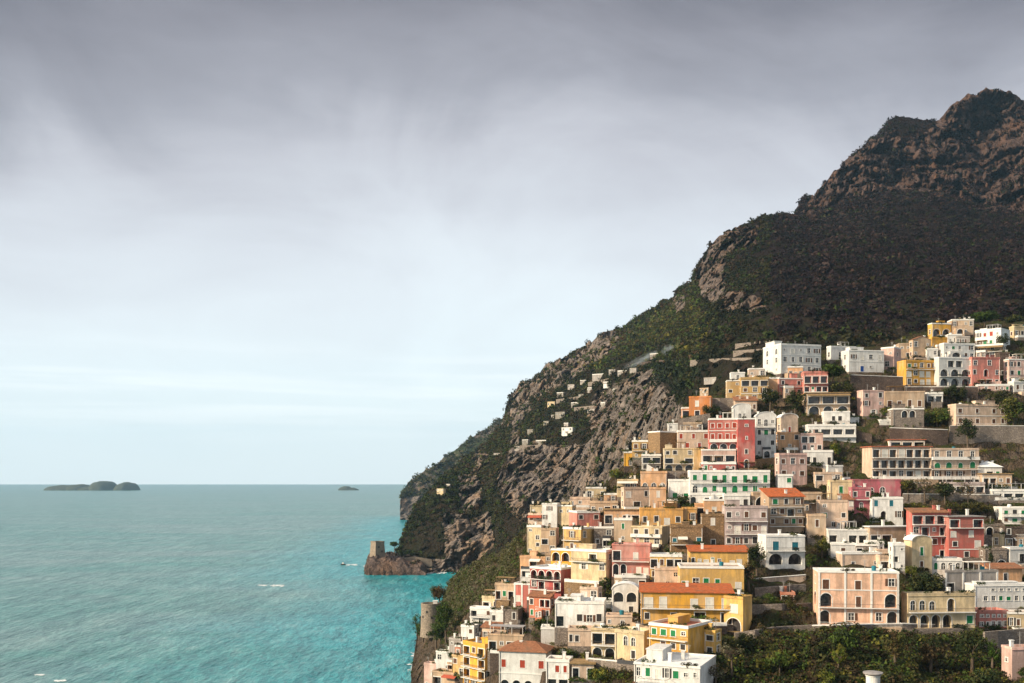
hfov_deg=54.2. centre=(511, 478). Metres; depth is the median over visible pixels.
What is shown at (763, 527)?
window
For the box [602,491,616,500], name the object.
house
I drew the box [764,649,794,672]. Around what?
tree
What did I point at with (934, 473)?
window
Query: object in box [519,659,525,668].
window
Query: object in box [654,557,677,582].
house
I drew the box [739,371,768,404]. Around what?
house
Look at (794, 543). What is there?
door
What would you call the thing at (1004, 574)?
window
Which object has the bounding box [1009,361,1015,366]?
window
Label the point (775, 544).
door
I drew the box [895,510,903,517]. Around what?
window
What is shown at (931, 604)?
window
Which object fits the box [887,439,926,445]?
restaurant
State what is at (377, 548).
watchtower
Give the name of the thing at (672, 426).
house
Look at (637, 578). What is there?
house
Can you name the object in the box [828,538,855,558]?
house
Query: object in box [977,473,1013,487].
house
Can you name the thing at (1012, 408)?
tree
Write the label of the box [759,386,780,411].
tree
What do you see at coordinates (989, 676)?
tree
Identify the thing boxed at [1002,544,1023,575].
house
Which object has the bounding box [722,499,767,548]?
apartment house
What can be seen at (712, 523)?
house
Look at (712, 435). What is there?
window
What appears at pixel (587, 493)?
window
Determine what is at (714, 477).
window
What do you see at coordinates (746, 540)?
window
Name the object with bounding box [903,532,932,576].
house
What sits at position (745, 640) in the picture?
tree
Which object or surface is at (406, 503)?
headland
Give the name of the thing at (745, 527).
window
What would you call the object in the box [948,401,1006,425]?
house
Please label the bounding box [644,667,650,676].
window
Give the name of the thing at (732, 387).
house
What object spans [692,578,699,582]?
window
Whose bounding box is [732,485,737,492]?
window
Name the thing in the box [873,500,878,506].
window
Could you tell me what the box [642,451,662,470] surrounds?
house
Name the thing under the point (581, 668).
house
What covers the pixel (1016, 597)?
window
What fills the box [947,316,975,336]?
house
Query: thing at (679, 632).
apartment house
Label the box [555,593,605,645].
villa
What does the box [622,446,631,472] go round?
house
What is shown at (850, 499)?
house
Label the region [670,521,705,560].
house
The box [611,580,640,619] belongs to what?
house
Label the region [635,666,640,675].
window
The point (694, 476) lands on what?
window
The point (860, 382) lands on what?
retaining wall
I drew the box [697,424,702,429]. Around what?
window
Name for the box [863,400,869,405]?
window
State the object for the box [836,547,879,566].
building
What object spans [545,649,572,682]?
house
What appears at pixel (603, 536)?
house
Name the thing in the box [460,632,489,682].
apartment house
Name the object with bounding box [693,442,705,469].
house
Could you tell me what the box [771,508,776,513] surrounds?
window
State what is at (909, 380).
window
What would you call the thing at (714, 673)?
bare tree
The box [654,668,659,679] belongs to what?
window
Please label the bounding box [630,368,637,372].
house
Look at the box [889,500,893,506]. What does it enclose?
window
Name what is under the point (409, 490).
scrub
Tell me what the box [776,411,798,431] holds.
house
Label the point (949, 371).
house
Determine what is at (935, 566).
window
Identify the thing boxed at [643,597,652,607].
window
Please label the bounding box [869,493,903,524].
house
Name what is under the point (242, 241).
sky
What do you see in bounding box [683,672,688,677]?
window
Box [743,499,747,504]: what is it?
window
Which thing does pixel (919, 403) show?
window
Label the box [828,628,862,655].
tree
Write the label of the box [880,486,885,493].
window
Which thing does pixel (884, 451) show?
window
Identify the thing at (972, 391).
retaining wall
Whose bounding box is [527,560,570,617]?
palazzo
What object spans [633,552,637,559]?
window
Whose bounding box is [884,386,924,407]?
house
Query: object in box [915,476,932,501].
bare tree
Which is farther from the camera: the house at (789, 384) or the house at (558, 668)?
the house at (789, 384)
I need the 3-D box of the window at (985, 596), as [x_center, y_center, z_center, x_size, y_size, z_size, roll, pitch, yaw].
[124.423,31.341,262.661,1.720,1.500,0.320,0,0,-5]
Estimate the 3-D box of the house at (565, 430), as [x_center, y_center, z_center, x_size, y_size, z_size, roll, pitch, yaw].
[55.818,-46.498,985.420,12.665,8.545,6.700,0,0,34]
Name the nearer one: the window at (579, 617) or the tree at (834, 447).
the window at (579, 617)
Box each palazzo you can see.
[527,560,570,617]
[639,581,734,634]
[813,560,901,631]
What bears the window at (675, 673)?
in the house at (660, 663)
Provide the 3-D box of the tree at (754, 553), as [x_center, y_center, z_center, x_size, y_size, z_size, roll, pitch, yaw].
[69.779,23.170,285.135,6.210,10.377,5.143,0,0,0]
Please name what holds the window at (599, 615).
in the villa at (577, 609)
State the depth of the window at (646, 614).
251.04 m
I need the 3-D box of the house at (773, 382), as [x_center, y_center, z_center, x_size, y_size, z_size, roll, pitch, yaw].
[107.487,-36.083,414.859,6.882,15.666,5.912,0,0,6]
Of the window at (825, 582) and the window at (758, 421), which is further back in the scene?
the window at (758, 421)
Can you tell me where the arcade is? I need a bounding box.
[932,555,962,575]
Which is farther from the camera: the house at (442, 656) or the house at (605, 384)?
the house at (605, 384)
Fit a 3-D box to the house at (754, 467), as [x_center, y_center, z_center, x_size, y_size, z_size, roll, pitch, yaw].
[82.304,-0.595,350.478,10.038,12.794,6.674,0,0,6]
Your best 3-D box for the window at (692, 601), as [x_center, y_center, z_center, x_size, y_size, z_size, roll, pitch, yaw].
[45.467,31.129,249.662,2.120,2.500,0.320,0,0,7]
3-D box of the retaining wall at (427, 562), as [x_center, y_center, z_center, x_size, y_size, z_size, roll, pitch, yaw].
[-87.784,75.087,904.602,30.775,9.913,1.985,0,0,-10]
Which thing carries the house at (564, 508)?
on the hillside
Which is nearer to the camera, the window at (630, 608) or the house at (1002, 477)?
the window at (630, 608)
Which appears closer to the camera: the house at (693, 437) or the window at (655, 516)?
the window at (655, 516)
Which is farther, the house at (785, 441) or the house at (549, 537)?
the house at (785, 441)
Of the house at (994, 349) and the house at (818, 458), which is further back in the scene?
the house at (994, 349)
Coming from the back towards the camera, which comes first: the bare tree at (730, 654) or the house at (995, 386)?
the house at (995, 386)
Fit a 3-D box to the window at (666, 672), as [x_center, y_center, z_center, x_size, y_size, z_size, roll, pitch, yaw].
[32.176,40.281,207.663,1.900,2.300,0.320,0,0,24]
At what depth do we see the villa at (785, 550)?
288.94 m
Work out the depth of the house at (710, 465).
347.71 m
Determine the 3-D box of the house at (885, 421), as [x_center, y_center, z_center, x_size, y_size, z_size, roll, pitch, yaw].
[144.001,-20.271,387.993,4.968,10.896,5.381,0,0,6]
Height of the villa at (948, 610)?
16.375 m
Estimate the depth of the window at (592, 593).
281.35 m
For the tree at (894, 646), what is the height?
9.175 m
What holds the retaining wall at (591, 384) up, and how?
on the mountain
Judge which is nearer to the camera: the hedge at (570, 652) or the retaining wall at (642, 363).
the hedge at (570, 652)
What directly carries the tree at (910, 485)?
on the hillside
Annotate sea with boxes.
[0,484,455,682]
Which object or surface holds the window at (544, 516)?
in the house at (549, 515)
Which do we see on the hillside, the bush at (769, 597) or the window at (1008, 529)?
the bush at (769, 597)
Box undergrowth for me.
[410,319,1023,682]
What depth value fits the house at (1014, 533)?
300.03 m
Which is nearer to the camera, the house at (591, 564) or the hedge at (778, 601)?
the hedge at (778, 601)
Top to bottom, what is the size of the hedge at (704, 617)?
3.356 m
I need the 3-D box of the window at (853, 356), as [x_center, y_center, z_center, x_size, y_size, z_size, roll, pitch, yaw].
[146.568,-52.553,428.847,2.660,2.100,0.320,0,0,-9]
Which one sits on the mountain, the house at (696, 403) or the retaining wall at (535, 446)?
the retaining wall at (535, 446)
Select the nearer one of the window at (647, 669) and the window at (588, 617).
the window at (647, 669)
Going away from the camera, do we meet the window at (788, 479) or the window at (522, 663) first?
the window at (522, 663)
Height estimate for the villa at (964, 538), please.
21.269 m
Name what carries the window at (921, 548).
in the house at (918, 550)
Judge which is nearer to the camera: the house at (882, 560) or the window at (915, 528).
the house at (882, 560)
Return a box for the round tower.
[420,600,439,637]
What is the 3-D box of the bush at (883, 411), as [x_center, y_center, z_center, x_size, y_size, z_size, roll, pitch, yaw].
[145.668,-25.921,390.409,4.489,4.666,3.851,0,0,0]
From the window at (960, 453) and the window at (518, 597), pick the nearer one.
the window at (518, 597)
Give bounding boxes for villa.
[497,640,554,682]
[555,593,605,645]
[612,538,651,585]
[677,559,749,594]
[686,543,748,567]
[757,529,805,569]
[841,347,884,373]
[846,475,900,496]
[901,587,976,637]
[904,505,949,555]
[941,509,985,564]
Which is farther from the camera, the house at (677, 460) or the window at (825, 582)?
the house at (677, 460)
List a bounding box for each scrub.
[363,88,1023,573]
[399,415,503,498]
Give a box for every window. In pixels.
[437,654,441,659]
[481,631,488,636]
[500,659,506,667]
[515,595,520,601]
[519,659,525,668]
[529,598,533,604]
[531,580,536,586]
[538,660,544,669]
[541,514,546,519]
[546,506,552,510]
[554,665,559,672]
[569,531,574,537]
[574,635,579,641]
[576,614,582,621]
[579,563,587,569]
[584,614,594,622]
[585,491,593,496]
[590,590,596,596]
[596,613,601,621]
[599,564,604,570]
[606,530,611,534]
[609,496,616,500]
[623,635,627,644]
[626,491,630,497]
[628,606,633,611]
[630,650,635,658]
[631,637,635,645]
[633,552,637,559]
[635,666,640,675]
[636,567,640,572]
[640,443,647,448]
[643,568,648,574]
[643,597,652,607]
[644,537,649,542]
[644,612,650,619]
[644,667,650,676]
[651,627,656,634]
[654,515,658,522]
[654,538,659,543]
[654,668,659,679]
[659,597,666,607]
[659,628,666,635]
[662,667,670,678]
[664,518,669,524]
[669,629,675,636]
[670,642,676,649]
[672,670,679,679]
[675,516,680,522]
[680,643,685,650]
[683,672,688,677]
[689,513,696,519]
[690,599,697,608]
[692,474,697,480]
[692,485,697,492]
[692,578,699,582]
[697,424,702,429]
[702,474,707,480]
[702,486,707,492]
[703,578,708,582]
[705,597,713,608]
[705,634,713,641]
[706,646,712,651]
[710,433,714,438]
[712,475,717,482]
[722,474,726,482]
[722,486,726,493]
[725,433,729,438]
[726,512,731,517]
[726,537,731,543]
[729,604,737,613]
[731,476,737,482]
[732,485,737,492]
[733,537,741,543]
[735,525,740,533]
[735,582,741,589]
[742,485,748,491]
[742,524,750,530]
[743,474,747,482]
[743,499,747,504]
[743,538,748,543]
[744,511,748,517]
[752,476,757,482]
[752,485,757,491]
[752,525,757,530]
[752,536,757,543]
[756,419,762,424]
[759,370,765,374]
[761,512,766,517]
[761,525,766,533]
[763,474,767,482]
[764,429,768,434]
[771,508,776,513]
[772,499,778,504]
[784,498,788,503]
[786,477,791,482]
[790,458,795,463]
[791,518,795,523]
[793,498,802,504]
[798,356,803,361]
[815,519,818,526]
[822,579,829,589]
[841,512,845,517]
[846,612,857,620]
[851,354,856,358]
[854,580,861,589]
[855,596,861,607]
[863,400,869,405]
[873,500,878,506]
[875,612,882,621]
[878,392,882,397]
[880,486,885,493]
[882,449,887,457]
[885,578,896,586]
[887,400,891,406]
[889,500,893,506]
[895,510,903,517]
[899,449,904,457]
[907,378,911,384]
[910,600,915,609]
[913,526,918,532]
[915,471,920,475]
[917,400,921,406]
[919,371,923,376]
[919,600,925,609]
[920,547,923,555]
[929,601,935,609]
[932,471,940,475]
[932,538,937,544]
[933,562,937,569]
[934,462,940,467]
[935,451,939,456]
[944,471,952,475]
[946,451,951,456]
[950,531,956,537]
[952,541,958,546]
[956,471,964,475]
[958,451,963,456]
[964,551,969,557]
[966,615,973,623]
[969,530,973,536]
[970,461,975,467]
[971,470,975,475]
[975,540,980,547]
[978,621,985,626]
[983,595,988,600]
[987,360,991,365]
[994,537,997,544]
[1003,573,1007,580]
[1006,528,1011,534]
[1008,617,1015,625]
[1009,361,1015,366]
[1012,509,1017,513]
[1014,595,1019,600]
[1016,618,1020,625]
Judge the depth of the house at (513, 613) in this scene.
303.36 m
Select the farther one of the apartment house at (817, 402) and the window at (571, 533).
the apartment house at (817, 402)
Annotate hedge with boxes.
[532,618,553,630]
[557,647,576,657]
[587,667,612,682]
[691,615,719,621]
[767,600,787,603]
[903,503,930,511]
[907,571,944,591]
[942,385,969,400]
[943,501,992,512]
[984,389,1013,403]
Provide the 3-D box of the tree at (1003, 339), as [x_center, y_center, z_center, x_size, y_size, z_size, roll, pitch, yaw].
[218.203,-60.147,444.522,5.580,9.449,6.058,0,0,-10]
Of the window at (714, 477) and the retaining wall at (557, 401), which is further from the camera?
the retaining wall at (557, 401)
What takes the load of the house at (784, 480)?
on the hillside
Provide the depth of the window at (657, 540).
314.64 m
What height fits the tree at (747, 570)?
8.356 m
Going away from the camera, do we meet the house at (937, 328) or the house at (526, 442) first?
the house at (937, 328)
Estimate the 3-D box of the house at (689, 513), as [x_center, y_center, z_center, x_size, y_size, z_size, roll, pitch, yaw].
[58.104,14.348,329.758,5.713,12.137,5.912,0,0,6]
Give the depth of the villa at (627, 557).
292.05 m
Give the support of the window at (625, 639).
in the house at (631, 642)
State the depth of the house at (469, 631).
336.22 m
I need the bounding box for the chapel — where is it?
[731,403,750,417]
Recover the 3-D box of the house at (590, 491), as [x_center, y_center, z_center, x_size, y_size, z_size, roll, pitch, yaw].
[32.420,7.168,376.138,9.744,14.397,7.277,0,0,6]
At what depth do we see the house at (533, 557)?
334.36 m
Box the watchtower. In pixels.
[370,541,384,556]
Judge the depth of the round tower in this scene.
421.18 m
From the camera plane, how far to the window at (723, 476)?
337.89 m
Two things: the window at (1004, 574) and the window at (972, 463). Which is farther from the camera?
the window at (972, 463)
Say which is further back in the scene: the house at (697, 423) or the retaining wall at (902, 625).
the house at (697, 423)
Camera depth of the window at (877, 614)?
249.26 m
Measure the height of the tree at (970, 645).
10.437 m
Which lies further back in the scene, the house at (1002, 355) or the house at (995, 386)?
the house at (1002, 355)
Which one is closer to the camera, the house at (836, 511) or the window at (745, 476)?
the house at (836, 511)
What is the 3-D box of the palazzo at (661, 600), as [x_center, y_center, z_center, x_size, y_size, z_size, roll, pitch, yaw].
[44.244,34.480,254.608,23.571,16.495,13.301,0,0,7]
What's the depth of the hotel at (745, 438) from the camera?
351.67 m
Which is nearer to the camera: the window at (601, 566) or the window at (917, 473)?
the window at (601, 566)
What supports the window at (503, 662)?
in the villa at (521, 661)
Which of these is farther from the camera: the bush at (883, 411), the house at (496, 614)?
the bush at (883, 411)
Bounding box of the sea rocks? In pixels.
[364,551,427,575]
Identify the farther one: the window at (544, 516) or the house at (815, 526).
the window at (544, 516)
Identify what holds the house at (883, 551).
on the hillside
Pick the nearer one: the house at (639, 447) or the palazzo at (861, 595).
the palazzo at (861, 595)
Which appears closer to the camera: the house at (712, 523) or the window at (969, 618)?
the window at (969, 618)
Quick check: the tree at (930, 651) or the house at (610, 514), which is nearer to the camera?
the tree at (930, 651)
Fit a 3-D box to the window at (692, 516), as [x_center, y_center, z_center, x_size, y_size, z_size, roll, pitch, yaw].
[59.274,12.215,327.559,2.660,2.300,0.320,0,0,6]
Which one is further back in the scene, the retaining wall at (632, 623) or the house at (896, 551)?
the house at (896, 551)
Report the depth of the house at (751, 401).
399.96 m
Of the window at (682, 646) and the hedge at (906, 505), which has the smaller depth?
the window at (682, 646)
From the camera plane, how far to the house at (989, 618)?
253.88 m
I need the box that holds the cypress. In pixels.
[987,548,994,562]
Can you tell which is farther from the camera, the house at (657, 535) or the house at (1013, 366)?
the house at (1013, 366)
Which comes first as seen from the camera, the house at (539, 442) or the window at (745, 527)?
the window at (745, 527)
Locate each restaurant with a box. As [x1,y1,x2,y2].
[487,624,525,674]
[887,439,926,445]
[985,481,1023,504]
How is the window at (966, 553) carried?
in the villa at (964, 538)
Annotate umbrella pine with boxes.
[390,541,399,551]
[820,363,845,391]
[969,310,998,327]
[1004,314,1023,323]
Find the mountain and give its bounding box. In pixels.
[366,87,1023,572]
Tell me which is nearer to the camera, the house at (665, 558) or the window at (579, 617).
the window at (579, 617)
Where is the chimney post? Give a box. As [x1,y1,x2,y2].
[863,670,882,682]
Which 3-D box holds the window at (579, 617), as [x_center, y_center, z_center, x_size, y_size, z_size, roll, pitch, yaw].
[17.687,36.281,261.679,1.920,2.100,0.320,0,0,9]
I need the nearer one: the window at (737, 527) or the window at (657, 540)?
the window at (737, 527)
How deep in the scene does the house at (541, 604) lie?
295.08 m
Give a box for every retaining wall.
[404,556,431,566]
[520,445,547,449]
[556,396,577,403]
[574,405,593,410]
[588,378,608,386]
[588,658,616,670]
[628,360,663,366]
[630,622,648,627]
[678,413,709,429]
[690,357,751,365]
[712,398,733,410]
[733,349,762,356]
[734,625,811,638]
[735,340,769,348]
[752,603,811,614]
[754,574,805,581]
[755,457,774,469]
[755,584,805,597]
[812,623,975,630]
[850,374,902,391]
[856,431,871,442]
[890,427,947,444]
[902,493,999,504]
[905,386,977,398]
[949,425,1023,443]
[983,628,1023,652]
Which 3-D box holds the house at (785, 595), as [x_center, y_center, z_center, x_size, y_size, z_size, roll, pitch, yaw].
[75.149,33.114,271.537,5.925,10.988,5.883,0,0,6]
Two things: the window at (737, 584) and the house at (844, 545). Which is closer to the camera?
the window at (737, 584)
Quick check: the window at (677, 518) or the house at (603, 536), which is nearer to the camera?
the window at (677, 518)
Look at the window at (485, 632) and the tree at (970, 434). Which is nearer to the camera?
the window at (485, 632)
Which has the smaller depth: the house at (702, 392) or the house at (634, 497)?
the house at (634, 497)
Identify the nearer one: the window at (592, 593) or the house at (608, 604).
the house at (608, 604)
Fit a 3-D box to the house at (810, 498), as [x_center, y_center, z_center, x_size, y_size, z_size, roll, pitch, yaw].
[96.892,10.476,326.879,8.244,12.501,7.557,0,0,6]
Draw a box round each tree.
[426,622,444,648]
[430,584,444,602]
[433,600,453,642]
[598,576,610,596]
[708,662,726,682]
[718,643,744,675]
[732,632,755,651]
[743,562,752,591]
[746,542,766,577]
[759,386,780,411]
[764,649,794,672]
[783,390,806,413]
[805,553,817,569]
[814,538,830,557]
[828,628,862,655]
[830,442,840,456]
[832,643,846,667]
[882,631,908,664]
[900,479,918,499]
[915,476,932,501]
[915,637,947,672]
[933,481,956,503]
[954,418,978,447]
[954,627,989,671]
[957,482,978,503]
[971,668,1001,682]
[986,639,999,667]
[996,333,1011,351]
[997,397,1023,424]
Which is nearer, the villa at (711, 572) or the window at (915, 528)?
the villa at (711, 572)
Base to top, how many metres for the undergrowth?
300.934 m
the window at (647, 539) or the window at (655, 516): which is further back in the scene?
the window at (655, 516)
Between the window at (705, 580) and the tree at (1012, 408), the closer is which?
the window at (705, 580)
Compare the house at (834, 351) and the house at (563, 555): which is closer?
the house at (563, 555)
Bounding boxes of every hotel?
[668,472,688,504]
[688,465,769,498]
[708,412,736,469]
[736,415,754,469]
[763,340,820,377]
[860,441,937,484]
[928,447,979,481]
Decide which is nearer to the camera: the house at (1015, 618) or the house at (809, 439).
the house at (1015, 618)
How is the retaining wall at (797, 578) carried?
on the hillside
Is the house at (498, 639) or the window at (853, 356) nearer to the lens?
the house at (498, 639)
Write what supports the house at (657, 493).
on the hillside
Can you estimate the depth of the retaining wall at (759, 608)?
257.75 m
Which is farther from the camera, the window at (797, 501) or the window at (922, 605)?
the window at (797, 501)
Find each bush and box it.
[412,613,420,635]
[414,623,423,641]
[609,468,622,482]
[671,494,689,506]
[701,404,723,417]
[763,593,777,603]
[785,599,798,609]
[817,669,834,682]
[829,380,855,392]
[879,407,890,415]
[904,565,916,576]
[924,406,950,426]
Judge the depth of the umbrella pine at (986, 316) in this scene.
468.14 m
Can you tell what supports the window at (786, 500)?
in the apartment house at (786, 513)
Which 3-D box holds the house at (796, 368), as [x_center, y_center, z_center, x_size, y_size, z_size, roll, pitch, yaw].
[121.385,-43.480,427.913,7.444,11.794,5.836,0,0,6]
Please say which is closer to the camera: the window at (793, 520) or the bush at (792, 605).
the bush at (792, 605)
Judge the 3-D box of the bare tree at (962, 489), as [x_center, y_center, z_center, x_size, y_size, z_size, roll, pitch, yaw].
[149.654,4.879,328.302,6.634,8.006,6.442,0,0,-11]
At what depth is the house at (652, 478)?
355.90 m
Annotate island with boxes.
[44,481,139,490]
[338,486,358,489]
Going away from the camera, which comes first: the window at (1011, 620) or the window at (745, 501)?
the window at (1011, 620)
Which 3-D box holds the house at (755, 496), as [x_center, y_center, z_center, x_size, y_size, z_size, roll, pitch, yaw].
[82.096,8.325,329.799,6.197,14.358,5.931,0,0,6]
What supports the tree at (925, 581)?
on the hillside
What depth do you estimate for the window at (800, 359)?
428.07 m
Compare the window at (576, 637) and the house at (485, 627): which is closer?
the window at (576, 637)
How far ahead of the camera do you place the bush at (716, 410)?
399.94 m
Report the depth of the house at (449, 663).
344.03 m
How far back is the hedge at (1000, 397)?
398.44 m
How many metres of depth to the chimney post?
200.39 m
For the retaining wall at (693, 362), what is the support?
on the mountain
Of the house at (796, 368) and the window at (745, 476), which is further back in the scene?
the house at (796, 368)
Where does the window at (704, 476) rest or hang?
in the hotel at (714, 480)
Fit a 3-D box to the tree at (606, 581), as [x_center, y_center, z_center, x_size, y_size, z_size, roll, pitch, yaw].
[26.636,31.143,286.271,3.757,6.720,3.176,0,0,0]
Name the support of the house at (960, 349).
on the hillside
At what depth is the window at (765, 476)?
336.49 m
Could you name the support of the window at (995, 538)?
in the house at (998, 539)
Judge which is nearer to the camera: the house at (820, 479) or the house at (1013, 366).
the house at (820, 479)
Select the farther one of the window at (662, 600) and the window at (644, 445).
the window at (644, 445)
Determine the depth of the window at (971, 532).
293.56 m
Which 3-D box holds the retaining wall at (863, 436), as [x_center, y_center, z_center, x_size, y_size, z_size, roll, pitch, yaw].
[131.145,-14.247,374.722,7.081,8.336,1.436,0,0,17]
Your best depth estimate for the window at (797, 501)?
310.97 m
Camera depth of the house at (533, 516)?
376.36 m
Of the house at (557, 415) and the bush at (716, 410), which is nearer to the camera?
the bush at (716, 410)
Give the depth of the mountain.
975.60 m
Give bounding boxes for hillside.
[411,320,1023,682]
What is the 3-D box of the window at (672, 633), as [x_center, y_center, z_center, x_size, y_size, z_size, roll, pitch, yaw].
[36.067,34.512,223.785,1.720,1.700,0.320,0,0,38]
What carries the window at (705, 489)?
in the hotel at (714, 480)
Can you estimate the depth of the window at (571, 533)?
330.14 m
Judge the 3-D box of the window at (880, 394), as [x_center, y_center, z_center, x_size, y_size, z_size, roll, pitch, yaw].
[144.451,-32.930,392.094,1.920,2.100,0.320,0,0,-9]
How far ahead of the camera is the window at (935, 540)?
295.72 m
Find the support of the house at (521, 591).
on the hillside
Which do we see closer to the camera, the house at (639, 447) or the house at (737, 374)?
the house at (639, 447)
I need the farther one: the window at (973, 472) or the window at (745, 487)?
the window at (973, 472)
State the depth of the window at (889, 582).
248.72 m
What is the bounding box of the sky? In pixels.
[0,0,1023,483]
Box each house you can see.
[423,659,435,682]
[432,668,457,682]
[436,645,448,668]
[437,489,445,494]
[444,653,453,670]
[447,633,460,658]
[452,652,462,682]
[454,642,460,652]
[460,620,478,655]
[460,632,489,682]
[469,603,494,636]
[478,589,494,605]
[480,620,502,636]
[490,606,503,621]
[495,576,515,608]
[503,603,522,629]
[506,622,523,632]
[513,581,529,612]
[519,548,544,581]
[522,439,529,444]
[522,522,544,554]
[527,510,541,524]
[527,589,555,632]
[530,501,541,512]
[536,440,545,444]
[541,499,559,526]
[541,524,558,554]
[541,618,567,652]
[545,552,550,563]
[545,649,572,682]
[547,401,555,407]
[551,544,575,564]
[555,412,566,418]
[558,500,575,527]
[562,427,575,435]
[562,523,594,547]
[564,543,611,596]
[566,652,595,682]
[567,625,592,654]
[568,384,575,389]
[569,506,599,525]
[570,490,589,509]
[579,582,602,596]
[585,480,609,500]
[590,494,618,525]
[590,617,618,659]
[592,373,603,381]
[594,521,613,548]
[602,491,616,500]
[603,381,610,388]
[603,503,638,525]
[605,610,632,626]
[606,597,611,612]
[608,514,632,545]
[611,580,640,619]
[614,475,637,507]
[615,621,648,671]
[621,482,649,508]
[621,568,646,584]
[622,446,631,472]
[629,436,647,470]
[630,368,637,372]
[630,517,669,550]
[633,643,715,682]
[639,500,683,524]
[640,468,666,488]
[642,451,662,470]
[647,613,711,653]
[648,431,676,463]
[649,483,665,506]
[649,551,684,581]
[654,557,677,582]
[662,441,693,480]
[666,420,677,430]
[667,497,680,507]
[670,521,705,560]
[677,425,707,448]
[681,405,688,417]
[681,505,696,523]
[683,420,702,429]
[686,493,724,506]
[689,392,711,416]
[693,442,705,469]
[694,503,703,513]
[700,388,709,395]
[700,510,723,544]
[701,444,735,461]
[701,457,735,469]
[703,492,724,512]
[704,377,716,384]
[704,618,721,655]
[722,486,749,504]
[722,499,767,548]
[723,586,751,634]
[726,377,739,397]
[730,370,744,379]
[732,396,757,414]
[738,459,760,469]
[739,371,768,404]
[747,366,765,376]
[751,482,765,504]
[754,411,775,458]
[759,488,805,534]
[768,376,779,394]
[775,447,806,484]
[775,474,792,487]
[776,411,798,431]
[776,429,799,451]
[778,373,802,398]
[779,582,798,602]
[788,363,802,372]
[799,429,822,451]
[800,447,832,468]
[801,368,827,393]
[801,389,850,415]
[801,492,821,516]
[803,420,856,442]
[805,513,826,544]
[811,468,841,489]
[816,492,847,528]
[821,408,849,423]
[823,460,842,475]
[826,342,855,363]
[826,520,867,542]
[827,473,852,499]
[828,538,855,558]
[837,494,855,515]
[848,483,870,519]
[850,414,862,425]
[855,539,881,550]
[857,384,884,419]
[862,520,905,547]
[864,531,885,548]
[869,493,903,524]
[875,543,887,553]
[875,546,888,567]
[878,416,890,427]
[881,345,900,372]
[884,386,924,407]
[887,404,923,427]
[888,538,905,573]
[896,340,909,360]
[897,359,935,387]
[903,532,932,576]
[909,335,930,359]
[924,346,937,359]
[925,390,942,408]
[928,318,950,336]
[929,335,946,350]
[934,354,970,385]
[938,475,985,501]
[939,340,974,356]
[945,330,961,342]
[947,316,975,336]
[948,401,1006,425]
[955,336,969,342]
[967,352,1000,385]
[975,324,1009,346]
[975,340,1005,356]
[975,379,1010,393]
[975,598,1007,629]
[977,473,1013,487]
[978,537,1006,562]
[980,562,1023,581]
[984,522,1003,545]
[992,529,1010,546]
[993,504,1023,524]
[995,350,1011,378]
[1000,524,1023,545]
[1001,635,1023,680]
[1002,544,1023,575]
[1003,354,1023,383]
[1006,609,1023,629]
[1008,378,1023,395]
[1009,324,1023,340]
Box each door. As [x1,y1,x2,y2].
[772,541,779,550]
[791,541,798,550]
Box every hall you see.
[937,561,998,590]
[965,574,1023,609]
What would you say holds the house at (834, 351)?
on the hillside
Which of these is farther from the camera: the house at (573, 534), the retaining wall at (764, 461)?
the retaining wall at (764, 461)
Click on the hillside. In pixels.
(1016, 465)
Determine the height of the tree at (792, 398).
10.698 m
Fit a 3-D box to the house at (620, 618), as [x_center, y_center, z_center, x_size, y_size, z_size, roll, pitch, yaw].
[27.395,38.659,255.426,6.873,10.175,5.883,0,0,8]
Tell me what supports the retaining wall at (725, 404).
on the hillside
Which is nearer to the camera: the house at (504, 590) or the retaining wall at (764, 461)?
the house at (504, 590)
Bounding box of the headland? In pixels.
[400,418,502,519]
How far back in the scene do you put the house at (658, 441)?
377.70 m
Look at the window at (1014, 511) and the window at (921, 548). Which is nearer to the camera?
the window at (921, 548)
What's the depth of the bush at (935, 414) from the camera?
383.66 m
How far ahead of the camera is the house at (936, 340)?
452.37 m
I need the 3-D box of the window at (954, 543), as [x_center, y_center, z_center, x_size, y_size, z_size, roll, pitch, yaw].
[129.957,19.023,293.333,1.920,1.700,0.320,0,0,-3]
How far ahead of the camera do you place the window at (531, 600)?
295.72 m
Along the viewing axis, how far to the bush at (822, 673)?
206.92 m
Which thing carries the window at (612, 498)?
in the house at (612, 497)
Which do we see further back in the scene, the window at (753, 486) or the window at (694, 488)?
the window at (694, 488)
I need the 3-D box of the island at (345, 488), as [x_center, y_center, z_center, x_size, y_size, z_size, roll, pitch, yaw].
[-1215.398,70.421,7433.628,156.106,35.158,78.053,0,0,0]
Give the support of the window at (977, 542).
in the villa at (964, 538)
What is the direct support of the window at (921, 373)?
in the apartment house at (918, 372)
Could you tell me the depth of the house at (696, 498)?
332.48 m
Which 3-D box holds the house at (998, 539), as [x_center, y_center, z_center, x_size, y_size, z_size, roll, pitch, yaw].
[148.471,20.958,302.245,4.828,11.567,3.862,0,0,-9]
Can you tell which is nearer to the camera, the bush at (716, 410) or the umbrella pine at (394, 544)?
the bush at (716, 410)
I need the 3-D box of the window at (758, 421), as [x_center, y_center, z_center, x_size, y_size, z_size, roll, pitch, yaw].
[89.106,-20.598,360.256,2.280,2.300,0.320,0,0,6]
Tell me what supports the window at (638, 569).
in the villa at (627, 557)
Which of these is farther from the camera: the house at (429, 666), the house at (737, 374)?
the house at (737, 374)
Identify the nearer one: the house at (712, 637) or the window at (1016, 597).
the house at (712, 637)
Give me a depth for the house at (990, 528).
304.77 m

